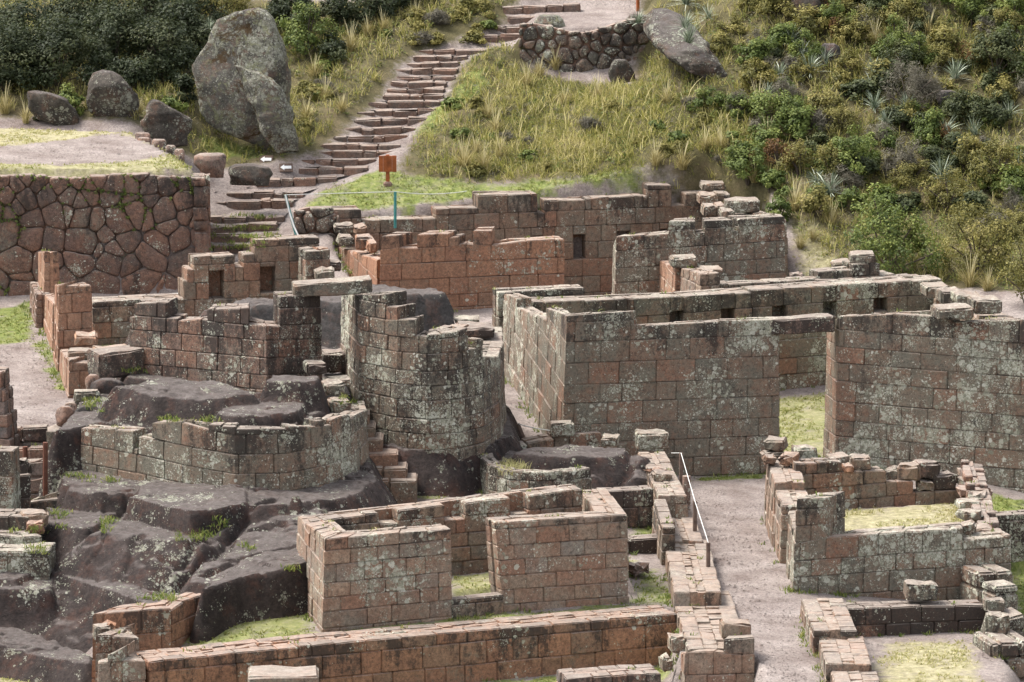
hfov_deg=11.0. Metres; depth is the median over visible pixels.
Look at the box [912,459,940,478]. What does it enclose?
stone block
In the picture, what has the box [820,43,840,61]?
boulder
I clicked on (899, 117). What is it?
shrub
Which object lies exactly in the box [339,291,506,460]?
round tower
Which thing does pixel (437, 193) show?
rope
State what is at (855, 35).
shrub
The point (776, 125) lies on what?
shrub
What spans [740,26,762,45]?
shrub
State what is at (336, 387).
stone block
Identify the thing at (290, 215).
handrail
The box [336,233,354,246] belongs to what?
stone block
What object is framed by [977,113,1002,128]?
shrub
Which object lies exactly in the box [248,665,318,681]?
stone block
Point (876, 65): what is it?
shrub
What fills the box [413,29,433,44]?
shrub
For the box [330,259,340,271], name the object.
stone block
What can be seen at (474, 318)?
stone block
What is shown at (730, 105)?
shrub
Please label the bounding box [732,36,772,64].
shrub
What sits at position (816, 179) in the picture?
spiky rosette
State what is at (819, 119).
shrub
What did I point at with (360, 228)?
stone block
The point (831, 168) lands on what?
shrub
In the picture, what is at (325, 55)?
shrub
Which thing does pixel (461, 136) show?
shrub
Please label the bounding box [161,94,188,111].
shrub
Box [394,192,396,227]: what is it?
post
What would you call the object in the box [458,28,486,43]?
shrub
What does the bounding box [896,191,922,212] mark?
shrub
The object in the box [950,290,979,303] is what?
stone block
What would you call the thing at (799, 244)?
grass tussock
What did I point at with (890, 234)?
shrub
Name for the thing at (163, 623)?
stepped wall
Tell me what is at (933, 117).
shrub
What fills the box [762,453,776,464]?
stone block
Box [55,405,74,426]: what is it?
boulder
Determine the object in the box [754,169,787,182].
shrub
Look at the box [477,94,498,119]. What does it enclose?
grass tussock
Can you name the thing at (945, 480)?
stone block
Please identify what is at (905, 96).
spiky rosette
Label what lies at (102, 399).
boulder
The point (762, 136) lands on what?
shrub
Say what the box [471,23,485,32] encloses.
shrub
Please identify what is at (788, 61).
shrub
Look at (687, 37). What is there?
spiky rosette
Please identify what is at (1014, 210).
shrub
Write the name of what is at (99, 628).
stone block
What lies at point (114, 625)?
stone block
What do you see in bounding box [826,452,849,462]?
stone block
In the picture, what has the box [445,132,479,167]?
grass tussock
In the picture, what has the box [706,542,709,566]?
post
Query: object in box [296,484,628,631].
stone house
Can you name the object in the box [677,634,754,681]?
stone pier
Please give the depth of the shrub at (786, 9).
148.19 m
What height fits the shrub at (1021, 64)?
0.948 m
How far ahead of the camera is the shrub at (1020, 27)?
147.43 m
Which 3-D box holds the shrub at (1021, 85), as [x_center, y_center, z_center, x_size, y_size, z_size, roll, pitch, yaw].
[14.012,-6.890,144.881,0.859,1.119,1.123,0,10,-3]
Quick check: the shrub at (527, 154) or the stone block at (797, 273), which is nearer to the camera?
the stone block at (797, 273)
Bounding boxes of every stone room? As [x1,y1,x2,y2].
[764,456,1010,600]
[800,597,985,681]
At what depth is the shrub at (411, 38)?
150.00 m
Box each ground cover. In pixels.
[0,0,1023,290]
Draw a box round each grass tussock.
[0,80,18,113]
[13,98,32,123]
[138,99,143,114]
[294,91,318,120]
[298,52,327,78]
[308,74,337,96]
[333,92,349,111]
[340,20,361,51]
[361,12,377,35]
[376,9,393,30]
[404,0,423,15]
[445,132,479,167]
[468,132,483,153]
[471,139,493,169]
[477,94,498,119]
[481,107,507,132]
[489,132,512,158]
[513,61,535,87]
[530,53,547,76]
[546,45,563,69]
[556,83,572,103]
[583,71,611,96]
[644,138,667,165]
[656,79,674,103]
[672,139,697,169]
[694,125,713,149]
[709,120,733,148]
[743,77,766,113]
[748,158,760,182]
[757,113,777,135]
[783,172,810,210]
[789,225,809,248]
[805,216,821,240]
[822,199,844,226]
[866,16,885,44]
[903,16,916,34]
[914,6,937,36]
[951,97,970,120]
[952,252,984,287]
[977,266,999,290]
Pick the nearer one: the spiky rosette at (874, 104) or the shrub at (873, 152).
the shrub at (873, 152)
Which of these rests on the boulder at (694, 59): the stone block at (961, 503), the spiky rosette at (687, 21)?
the spiky rosette at (687, 21)
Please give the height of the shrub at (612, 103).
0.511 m
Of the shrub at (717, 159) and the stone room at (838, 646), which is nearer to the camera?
the stone room at (838, 646)
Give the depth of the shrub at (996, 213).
138.93 m
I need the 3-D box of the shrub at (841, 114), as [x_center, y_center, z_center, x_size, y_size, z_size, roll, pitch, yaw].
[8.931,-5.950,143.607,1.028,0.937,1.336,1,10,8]
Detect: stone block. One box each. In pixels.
[19,457,31,473]
[19,508,48,526]
[26,519,44,533]
[46,424,60,450]
[68,347,91,359]
[73,389,99,402]
[74,330,97,345]
[87,345,143,378]
[92,343,125,348]
[92,622,111,639]
[103,619,119,629]
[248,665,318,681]
[303,360,326,375]
[312,246,327,249]
[314,266,334,278]
[320,348,345,372]
[321,378,344,395]
[326,375,352,386]
[327,397,350,412]
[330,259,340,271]
[333,221,353,233]
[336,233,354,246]
[353,222,366,233]
[355,233,373,250]
[366,239,376,252]
[451,324,468,326]
[454,315,478,322]
[456,321,494,338]
[520,441,526,448]
[549,420,574,436]
[601,433,619,446]
[628,562,649,576]
[635,429,668,450]
[645,467,667,473]
[651,469,671,481]
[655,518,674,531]
[658,652,672,672]
[667,632,685,653]
[669,254,696,267]
[696,191,717,204]
[697,265,722,272]
[699,180,725,191]
[700,203,717,216]
[712,190,729,200]
[714,201,723,209]
[719,207,734,217]
[719,618,750,638]
[724,196,759,212]
[759,450,783,459]
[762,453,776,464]
[763,435,787,451]
[778,451,800,465]
[789,271,803,276]
[791,444,817,458]
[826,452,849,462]
[830,258,848,266]
[842,462,853,473]
[848,250,875,263]
[848,453,870,470]
[885,465,897,479]
[897,462,920,480]
[903,579,937,600]
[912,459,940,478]
[915,478,933,490]
[920,281,948,297]
[928,470,957,490]
[930,303,973,320]
[935,286,958,303]
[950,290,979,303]
[954,497,980,508]
[955,508,981,520]
[956,484,992,497]
[957,476,962,483]
[961,520,976,535]
[966,490,986,497]
[967,294,1001,313]
[975,523,991,532]
[980,610,1009,634]
[982,595,1004,611]
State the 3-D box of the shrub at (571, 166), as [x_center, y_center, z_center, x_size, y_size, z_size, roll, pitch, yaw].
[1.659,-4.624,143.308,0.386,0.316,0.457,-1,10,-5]
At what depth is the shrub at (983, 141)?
142.58 m
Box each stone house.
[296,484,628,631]
[331,182,704,309]
[492,275,1023,492]
[611,210,788,293]
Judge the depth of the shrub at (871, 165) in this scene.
141.31 m
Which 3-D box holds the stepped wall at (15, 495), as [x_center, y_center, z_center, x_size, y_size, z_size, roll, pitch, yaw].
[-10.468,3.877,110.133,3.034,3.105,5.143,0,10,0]
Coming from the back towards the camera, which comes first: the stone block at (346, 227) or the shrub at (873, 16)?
the shrub at (873, 16)
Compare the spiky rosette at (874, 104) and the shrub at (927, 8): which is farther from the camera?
the shrub at (927, 8)
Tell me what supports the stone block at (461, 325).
on the round tower
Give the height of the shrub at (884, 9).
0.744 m
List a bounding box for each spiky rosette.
[204,17,213,29]
[623,9,647,26]
[661,0,699,7]
[670,7,698,30]
[670,18,706,50]
[695,5,716,21]
[756,81,778,95]
[772,60,792,74]
[782,23,800,43]
[787,38,815,55]
[792,52,821,77]
[804,166,823,186]
[811,169,843,195]
[819,48,837,63]
[862,89,886,112]
[865,56,880,73]
[872,108,892,129]
[893,91,916,106]
[931,155,956,178]
[938,113,960,134]
[939,57,969,79]
[962,114,982,135]
[1002,100,1023,118]
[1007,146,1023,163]
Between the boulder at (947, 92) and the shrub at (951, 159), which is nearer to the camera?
the shrub at (951, 159)
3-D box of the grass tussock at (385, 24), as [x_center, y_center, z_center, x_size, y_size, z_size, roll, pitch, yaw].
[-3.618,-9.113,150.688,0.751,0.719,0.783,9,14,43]
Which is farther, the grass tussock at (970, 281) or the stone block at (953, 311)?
the grass tussock at (970, 281)
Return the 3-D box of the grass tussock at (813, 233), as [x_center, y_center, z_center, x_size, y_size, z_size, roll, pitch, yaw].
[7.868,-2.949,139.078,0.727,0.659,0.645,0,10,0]
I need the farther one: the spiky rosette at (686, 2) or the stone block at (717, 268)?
the spiky rosette at (686, 2)
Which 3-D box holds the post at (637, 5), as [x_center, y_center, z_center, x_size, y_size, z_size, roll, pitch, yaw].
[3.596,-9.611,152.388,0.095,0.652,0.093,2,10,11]
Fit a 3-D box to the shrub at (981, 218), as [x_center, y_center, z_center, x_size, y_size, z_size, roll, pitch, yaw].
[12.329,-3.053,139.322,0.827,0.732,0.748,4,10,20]
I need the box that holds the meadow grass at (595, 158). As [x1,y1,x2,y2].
[421,62,781,188]
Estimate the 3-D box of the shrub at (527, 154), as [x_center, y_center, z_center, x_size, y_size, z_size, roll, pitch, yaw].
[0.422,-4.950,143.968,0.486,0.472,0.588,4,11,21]
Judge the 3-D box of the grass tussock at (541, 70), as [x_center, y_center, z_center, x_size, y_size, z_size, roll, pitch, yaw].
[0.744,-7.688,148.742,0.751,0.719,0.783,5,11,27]
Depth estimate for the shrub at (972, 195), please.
139.62 m
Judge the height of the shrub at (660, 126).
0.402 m
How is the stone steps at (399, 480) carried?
on the ground at (742, 490)
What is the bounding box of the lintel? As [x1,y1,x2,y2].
[291,275,372,296]
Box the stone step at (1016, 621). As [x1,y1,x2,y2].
[1005,607,1023,636]
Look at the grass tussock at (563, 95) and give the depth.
146.75 m
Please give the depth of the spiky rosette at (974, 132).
143.23 m
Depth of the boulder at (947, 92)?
144.40 m
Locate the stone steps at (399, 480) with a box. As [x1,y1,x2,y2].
[367,410,416,503]
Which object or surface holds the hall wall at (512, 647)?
on the ground at (742, 490)
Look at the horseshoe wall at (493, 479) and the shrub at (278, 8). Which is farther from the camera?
the shrub at (278, 8)
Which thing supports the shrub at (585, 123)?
on the ground at (742, 490)
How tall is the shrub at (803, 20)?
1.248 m
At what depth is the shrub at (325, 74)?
148.08 m
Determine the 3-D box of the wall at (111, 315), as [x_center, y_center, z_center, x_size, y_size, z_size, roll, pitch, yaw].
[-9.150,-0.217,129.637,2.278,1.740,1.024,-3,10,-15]
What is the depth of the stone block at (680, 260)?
132.65 m
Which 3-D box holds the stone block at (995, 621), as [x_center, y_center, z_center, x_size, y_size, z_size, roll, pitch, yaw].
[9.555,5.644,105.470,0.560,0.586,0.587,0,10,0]
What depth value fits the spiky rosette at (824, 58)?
146.37 m
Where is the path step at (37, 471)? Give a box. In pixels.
[28,458,42,499]
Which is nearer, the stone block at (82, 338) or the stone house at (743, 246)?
the stone block at (82, 338)
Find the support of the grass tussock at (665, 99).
on the ground at (742, 490)
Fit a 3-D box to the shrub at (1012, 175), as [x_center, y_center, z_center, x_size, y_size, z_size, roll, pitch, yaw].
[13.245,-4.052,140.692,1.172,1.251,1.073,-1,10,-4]
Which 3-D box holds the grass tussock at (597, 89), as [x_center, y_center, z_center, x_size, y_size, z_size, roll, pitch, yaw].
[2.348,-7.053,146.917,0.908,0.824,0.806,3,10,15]
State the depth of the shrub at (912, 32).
146.76 m
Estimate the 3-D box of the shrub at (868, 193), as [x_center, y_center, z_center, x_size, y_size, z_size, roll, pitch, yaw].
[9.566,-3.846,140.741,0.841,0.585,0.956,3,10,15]
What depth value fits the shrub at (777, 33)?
147.05 m
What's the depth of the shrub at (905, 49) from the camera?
145.84 m
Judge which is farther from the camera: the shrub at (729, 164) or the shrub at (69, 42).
the shrub at (69, 42)
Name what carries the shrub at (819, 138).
on the ground at (742, 490)
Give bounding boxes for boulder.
[27,90,78,125]
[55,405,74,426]
[65,402,78,411]
[75,405,97,411]
[85,374,99,388]
[86,70,138,117]
[88,396,106,401]
[90,378,124,393]
[140,99,191,147]
[192,7,298,153]
[194,152,225,177]
[228,163,272,185]
[534,14,564,27]
[608,59,634,83]
[627,14,645,18]
[643,8,727,79]
[790,0,822,22]
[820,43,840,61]
[936,90,958,104]
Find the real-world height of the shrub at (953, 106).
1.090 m
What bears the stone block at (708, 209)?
on the stone house at (743, 246)
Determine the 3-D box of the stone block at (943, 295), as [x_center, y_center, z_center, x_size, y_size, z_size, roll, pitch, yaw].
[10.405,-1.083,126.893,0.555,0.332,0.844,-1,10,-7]
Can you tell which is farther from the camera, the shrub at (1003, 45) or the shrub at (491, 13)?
the shrub at (491, 13)
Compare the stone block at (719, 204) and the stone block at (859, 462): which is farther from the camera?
the stone block at (719, 204)
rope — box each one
[285,191,394,194]
[395,191,465,193]
[681,453,708,542]
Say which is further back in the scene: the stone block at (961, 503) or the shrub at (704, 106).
the shrub at (704, 106)
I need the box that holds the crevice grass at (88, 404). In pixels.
[7,211,361,602]
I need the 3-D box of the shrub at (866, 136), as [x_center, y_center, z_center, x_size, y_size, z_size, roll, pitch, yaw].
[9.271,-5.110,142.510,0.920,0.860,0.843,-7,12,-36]
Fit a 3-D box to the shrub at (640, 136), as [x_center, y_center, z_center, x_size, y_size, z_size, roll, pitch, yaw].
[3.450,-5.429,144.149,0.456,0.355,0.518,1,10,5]
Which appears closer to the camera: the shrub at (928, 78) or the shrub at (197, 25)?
the shrub at (928, 78)
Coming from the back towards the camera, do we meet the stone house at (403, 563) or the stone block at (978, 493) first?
the stone block at (978, 493)
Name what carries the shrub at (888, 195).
on the ground at (742, 490)
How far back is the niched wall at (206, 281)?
129.80 m
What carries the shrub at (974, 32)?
on the ground at (742, 490)
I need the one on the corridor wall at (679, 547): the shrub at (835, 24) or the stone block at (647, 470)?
the stone block at (647, 470)
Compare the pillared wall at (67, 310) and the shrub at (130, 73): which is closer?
the pillared wall at (67, 310)
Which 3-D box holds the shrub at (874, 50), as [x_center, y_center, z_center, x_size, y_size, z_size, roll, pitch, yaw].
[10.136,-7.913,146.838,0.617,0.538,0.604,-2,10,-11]
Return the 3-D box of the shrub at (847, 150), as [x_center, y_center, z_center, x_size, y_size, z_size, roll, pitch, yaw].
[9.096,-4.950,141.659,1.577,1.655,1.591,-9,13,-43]
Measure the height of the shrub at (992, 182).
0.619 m
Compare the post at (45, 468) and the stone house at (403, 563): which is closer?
the stone house at (403, 563)
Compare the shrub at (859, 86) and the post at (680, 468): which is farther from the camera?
the shrub at (859, 86)
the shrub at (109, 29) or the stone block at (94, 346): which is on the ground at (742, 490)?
the shrub at (109, 29)
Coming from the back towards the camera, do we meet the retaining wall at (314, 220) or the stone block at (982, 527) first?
the retaining wall at (314, 220)
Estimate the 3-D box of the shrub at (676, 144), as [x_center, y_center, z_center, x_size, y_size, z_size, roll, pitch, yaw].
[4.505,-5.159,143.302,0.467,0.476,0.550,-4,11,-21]
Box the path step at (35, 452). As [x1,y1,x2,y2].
[19,445,42,458]
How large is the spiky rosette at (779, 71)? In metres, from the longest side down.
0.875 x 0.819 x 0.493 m
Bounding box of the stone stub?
[682,475,690,505]
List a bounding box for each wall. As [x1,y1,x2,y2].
[0,172,210,295]
[0,367,19,445]
[0,446,59,579]
[29,281,48,327]
[38,251,91,397]
[48,401,368,490]
[91,293,184,344]
[92,592,200,681]
[129,291,321,392]
[136,604,676,681]
[178,234,329,316]
[293,206,339,252]
[480,431,625,494]
[519,18,648,71]
[556,664,660,681]
[595,451,738,673]
[659,260,719,291]
[719,273,916,287]
[809,260,895,278]
[995,509,1023,562]
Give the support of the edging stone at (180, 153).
on the ground at (742, 490)
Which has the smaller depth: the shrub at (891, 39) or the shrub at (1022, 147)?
the shrub at (1022, 147)
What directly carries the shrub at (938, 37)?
on the ground at (742, 490)
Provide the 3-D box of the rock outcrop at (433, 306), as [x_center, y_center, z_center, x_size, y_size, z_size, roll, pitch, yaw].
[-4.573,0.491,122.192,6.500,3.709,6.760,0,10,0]
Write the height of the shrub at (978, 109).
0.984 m
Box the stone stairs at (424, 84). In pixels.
[210,3,580,253]
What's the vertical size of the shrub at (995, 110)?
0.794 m
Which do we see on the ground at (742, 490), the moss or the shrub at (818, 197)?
the shrub at (818, 197)
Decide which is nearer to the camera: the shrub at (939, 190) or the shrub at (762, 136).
the shrub at (939, 190)
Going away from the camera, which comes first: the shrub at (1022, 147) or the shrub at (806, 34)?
the shrub at (1022, 147)
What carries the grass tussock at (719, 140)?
on the ground at (742, 490)
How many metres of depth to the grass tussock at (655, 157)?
142.86 m
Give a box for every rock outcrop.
[0,333,522,681]
[200,284,454,348]
[499,444,650,488]
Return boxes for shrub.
[0,0,65,64]
[0,11,52,92]
[0,16,17,71]
[10,9,110,87]
[30,0,139,44]
[58,0,159,72]
[58,83,85,115]
[103,54,160,92]
[113,0,198,39]
[126,15,202,87]
[145,0,213,68]
[145,0,232,31]
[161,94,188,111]
[173,73,197,103]
[196,0,254,16]
[265,0,316,31]
[274,1,344,57]
[294,79,310,94]
[294,118,311,131]
[298,83,322,98]
[304,89,319,100]
[307,60,332,71]
[310,0,365,33]
[313,53,336,63]
[313,54,328,60]
[313,77,332,84]
[313,83,334,97]
[314,27,347,61]
[317,72,331,79]
[320,80,335,89]
[322,92,340,101]
[352,0,408,24]
[378,29,392,36]
[392,0,435,6]
[402,7,426,21]
[402,31,423,44]
[408,20,426,30]
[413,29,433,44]
[422,7,451,24]
[430,31,445,43]
[440,97,463,110]
[447,5,469,18]
[449,127,473,137]
[454,125,475,139]
[455,0,479,12]
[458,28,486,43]
[466,162,491,176]
[467,95,486,108]
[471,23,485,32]
[473,0,494,10]
[474,107,486,118]
[479,19,497,28]
[484,10,495,18]
[485,132,497,139]
[499,129,513,141]
[518,148,537,161]
[521,136,535,144]
[534,159,553,171]
[566,164,579,171]
[577,115,601,130]
[596,99,619,112]
[632,134,645,144]
[648,120,665,130]
[653,142,672,157]
[667,130,693,142]
[671,140,684,153]
[680,95,698,108]
[686,85,729,110]
[691,111,712,126]
[697,99,707,111]
[706,29,735,52]
[711,13,754,39]
[712,154,722,164]
[722,91,751,117]
[722,146,766,171]
[724,90,751,112]
[724,138,766,185]
[725,130,744,140]
[731,89,748,106]
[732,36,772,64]
[735,57,781,93]
[737,0,759,11]
[738,32,756,48]
[739,58,776,74]
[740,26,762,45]
[740,88,809,123]
[743,150,762,172]
[747,114,763,129]
[747,117,783,140]
[748,0,774,13]
[753,128,783,148]
[754,0,790,16]
[754,0,796,18]
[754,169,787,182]
[761,172,780,191]
[763,55,780,70]
[763,138,797,167]
[764,36,783,55]
[764,44,783,60]
[765,195,794,221]
[767,21,803,44]
[769,73,806,103]
[773,184,795,200]
[775,138,815,175]
[776,76,796,89]
[780,53,801,72]
[781,2,797,17]
[782,104,822,133]
[783,125,807,141]
[786,3,828,35]
[786,28,825,59]
[788,53,821,84]
[793,183,835,217]
[796,148,818,159]
[804,5,830,27]
[804,130,830,150]
[805,86,845,118]
[805,158,828,175]
[805,183,829,196]
[808,106,836,133]
[809,139,845,178]
[810,0,857,30]
[821,0,833,8]
[822,124,882,176]
[823,103,861,133]
[823,164,866,196]
[824,68,851,87]
[828,12,866,43]
[828,16,851,38]
[833,186,868,211]
[835,0,865,14]
[835,47,869,76]
[835,189,948,273]
[836,152,879,179]
[837,78,883,100]
[843,18,874,44]
[845,13,860,24]
[850,4,884,33]
[851,134,876,155]
[856,4,880,34]
[856,58,907,84]
[857,0,906,14]
[860,182,899,212]
[861,121,907,142]
[863,1,894,20]
[863,186,877,202]
[864,150,882,163]
[867,127,902,149]
[869,43,891,57]
[871,0,913,28]
[871,58,902,91]
[875,12,913,51]
[876,38,926,79]
[876,153,899,175]
[879,50,945,107]
[880,104,909,127]
[880,134,919,180]
[880,136,925,175]
[882,160,926,186]
[883,98,917,126]
[884,30,917,50]
[885,0,928,17]
[892,0,931,24]
[896,151,931,180]
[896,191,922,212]
[902,98,929,115]
[903,71,945,100]
[905,110,925,131]
[907,31,939,66]
[909,14,936,35]
[910,106,945,140]
[910,125,941,155]
[912,51,936,66]
[914,0,936,18]
[915,63,946,98]
[918,165,972,216]
[922,43,961,69]
[922,144,953,161]
[925,22,963,52]
[925,122,950,142]
[927,160,942,174]
[929,181,956,201]
[932,20,954,36]
[933,0,986,13]
[934,199,1023,276]
[935,89,978,124]
[938,154,961,174]
[941,81,959,92]
[941,131,973,155]
[942,0,992,26]
[945,202,958,217]
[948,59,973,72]
[948,132,991,171]
[949,190,995,220]
[954,39,982,63]
[958,35,993,65]
[961,23,1023,81]
[962,92,996,123]
[966,134,1023,186]
[967,2,1004,26]
[970,213,994,229]
[971,20,992,38]
[972,154,998,171]
[973,210,1012,234]
[976,14,995,37]
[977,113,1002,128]
[977,132,994,145]
[977,173,1001,190]
[979,54,1005,71]
[979,72,1001,89]
[980,138,996,152]
[984,103,1012,126]
[986,72,1021,100]
[986,90,1011,108]
[988,5,1023,34]
[991,163,1023,199]
[991,201,1023,222]
[991,220,1023,302]
[994,0,1023,25]
[995,184,1023,212]
[996,215,1021,236]
[997,19,1023,39]
[997,208,1023,236]
[1004,50,1023,72]
[1006,180,1023,202]
[1008,145,1023,161]
[1015,74,1023,96]
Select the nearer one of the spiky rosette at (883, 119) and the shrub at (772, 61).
the spiky rosette at (883, 119)
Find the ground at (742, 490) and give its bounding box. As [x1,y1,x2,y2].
[0,0,1023,681]
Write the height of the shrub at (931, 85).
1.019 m
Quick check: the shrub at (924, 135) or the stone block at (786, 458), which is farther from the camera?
the shrub at (924, 135)
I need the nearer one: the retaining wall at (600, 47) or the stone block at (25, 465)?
the stone block at (25, 465)
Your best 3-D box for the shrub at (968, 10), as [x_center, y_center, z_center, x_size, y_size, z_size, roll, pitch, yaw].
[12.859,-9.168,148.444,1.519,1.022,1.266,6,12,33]
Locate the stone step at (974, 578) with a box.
[960,564,1011,602]
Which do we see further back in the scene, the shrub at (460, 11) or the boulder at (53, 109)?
the shrub at (460, 11)
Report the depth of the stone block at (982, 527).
109.94 m
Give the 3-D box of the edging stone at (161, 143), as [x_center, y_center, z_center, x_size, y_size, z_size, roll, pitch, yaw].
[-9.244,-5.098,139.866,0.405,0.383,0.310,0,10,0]
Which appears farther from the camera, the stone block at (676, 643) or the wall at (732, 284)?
the wall at (732, 284)
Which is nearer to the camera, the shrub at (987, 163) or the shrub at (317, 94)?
the shrub at (987, 163)
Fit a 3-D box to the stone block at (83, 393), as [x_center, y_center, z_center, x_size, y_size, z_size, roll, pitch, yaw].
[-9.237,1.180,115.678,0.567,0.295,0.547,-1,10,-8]
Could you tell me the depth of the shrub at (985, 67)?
146.07 m
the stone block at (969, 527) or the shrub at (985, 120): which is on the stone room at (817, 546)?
the stone block at (969, 527)
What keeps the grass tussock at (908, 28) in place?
on the ground at (742, 490)
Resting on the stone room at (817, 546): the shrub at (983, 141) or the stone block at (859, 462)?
the stone block at (859, 462)
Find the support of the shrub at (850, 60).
on the ground at (742, 490)
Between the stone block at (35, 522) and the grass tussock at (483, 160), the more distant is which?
the grass tussock at (483, 160)
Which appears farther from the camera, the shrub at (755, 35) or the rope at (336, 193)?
the shrub at (755, 35)
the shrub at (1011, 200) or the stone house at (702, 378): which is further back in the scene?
the shrub at (1011, 200)
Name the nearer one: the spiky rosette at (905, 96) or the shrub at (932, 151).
the shrub at (932, 151)
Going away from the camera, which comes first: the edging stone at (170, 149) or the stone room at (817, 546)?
the stone room at (817, 546)
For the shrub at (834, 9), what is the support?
on the ground at (742, 490)
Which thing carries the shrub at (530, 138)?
on the ground at (742, 490)
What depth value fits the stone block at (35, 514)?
109.13 m
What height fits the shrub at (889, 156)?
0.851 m
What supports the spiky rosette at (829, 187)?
on the ground at (742, 490)
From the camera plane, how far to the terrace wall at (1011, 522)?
116.53 m
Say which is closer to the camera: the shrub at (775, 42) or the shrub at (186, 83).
the shrub at (186, 83)
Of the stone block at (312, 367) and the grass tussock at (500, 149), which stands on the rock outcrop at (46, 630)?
the stone block at (312, 367)
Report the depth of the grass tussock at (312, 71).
148.10 m
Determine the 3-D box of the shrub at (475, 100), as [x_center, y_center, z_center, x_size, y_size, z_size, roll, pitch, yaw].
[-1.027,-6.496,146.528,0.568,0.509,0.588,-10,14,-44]
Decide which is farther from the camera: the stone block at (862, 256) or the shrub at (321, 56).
the shrub at (321, 56)
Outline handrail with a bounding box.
[285,195,298,234]
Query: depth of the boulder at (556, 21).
149.76 m
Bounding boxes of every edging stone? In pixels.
[135,132,149,138]
[137,137,150,144]
[152,139,165,151]
[165,145,175,155]
[174,149,184,162]
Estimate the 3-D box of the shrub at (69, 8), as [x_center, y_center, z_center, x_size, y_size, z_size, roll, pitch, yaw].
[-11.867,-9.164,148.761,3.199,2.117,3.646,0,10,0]
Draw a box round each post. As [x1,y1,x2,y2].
[23,446,27,459]
[43,442,47,495]
[284,195,296,234]
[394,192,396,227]
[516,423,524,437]
[636,0,639,10]
[679,453,682,484]
[693,501,696,531]
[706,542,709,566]
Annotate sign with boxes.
[259,155,272,162]
[279,163,292,171]
[379,154,396,186]
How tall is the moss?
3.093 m
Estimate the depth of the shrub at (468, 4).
151.53 m
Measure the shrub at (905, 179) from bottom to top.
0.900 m
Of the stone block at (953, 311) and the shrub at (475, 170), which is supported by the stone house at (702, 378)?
the stone block at (953, 311)
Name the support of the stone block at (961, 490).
on the stone room at (817, 546)
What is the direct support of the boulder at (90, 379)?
on the rock outcrop at (46, 630)
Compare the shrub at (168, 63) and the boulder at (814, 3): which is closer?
the shrub at (168, 63)
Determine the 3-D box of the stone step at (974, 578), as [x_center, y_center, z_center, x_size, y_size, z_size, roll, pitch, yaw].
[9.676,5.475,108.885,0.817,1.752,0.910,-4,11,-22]
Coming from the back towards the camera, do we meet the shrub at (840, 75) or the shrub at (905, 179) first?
the shrub at (840, 75)
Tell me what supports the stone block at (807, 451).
on the stone room at (817, 546)
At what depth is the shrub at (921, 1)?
148.21 m
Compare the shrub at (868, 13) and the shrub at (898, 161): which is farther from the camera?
the shrub at (868, 13)
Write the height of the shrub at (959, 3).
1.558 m
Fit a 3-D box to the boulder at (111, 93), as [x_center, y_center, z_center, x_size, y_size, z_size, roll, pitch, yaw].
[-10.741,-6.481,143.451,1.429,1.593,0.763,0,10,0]
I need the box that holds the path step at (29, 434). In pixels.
[15,424,48,446]
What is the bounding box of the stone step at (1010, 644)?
[973,629,1023,681]
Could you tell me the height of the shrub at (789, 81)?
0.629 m
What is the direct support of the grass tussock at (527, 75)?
on the ground at (742, 490)
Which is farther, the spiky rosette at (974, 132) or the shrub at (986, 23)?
the shrub at (986, 23)
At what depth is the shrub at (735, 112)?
144.19 m
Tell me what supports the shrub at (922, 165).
on the ground at (742, 490)
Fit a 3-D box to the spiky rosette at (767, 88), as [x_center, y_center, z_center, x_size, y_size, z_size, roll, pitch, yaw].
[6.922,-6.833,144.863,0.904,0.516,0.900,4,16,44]
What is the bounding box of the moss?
[0,174,212,294]
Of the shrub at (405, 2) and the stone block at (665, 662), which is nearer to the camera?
the stone block at (665, 662)
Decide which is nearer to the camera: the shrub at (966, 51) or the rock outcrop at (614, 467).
the rock outcrop at (614, 467)
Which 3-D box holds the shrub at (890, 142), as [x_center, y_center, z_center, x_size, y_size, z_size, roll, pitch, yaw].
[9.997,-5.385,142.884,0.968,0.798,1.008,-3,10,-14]
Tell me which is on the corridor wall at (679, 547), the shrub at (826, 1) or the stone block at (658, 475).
the stone block at (658, 475)
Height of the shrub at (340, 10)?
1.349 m
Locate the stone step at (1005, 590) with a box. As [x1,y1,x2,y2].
[982,579,1017,610]
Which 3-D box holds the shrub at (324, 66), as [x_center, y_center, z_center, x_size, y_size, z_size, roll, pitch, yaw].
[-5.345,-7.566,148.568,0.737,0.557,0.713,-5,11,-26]
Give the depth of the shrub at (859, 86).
144.71 m
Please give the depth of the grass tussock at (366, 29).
150.46 m
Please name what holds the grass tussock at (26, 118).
on the ground at (742, 490)
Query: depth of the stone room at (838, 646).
105.90 m

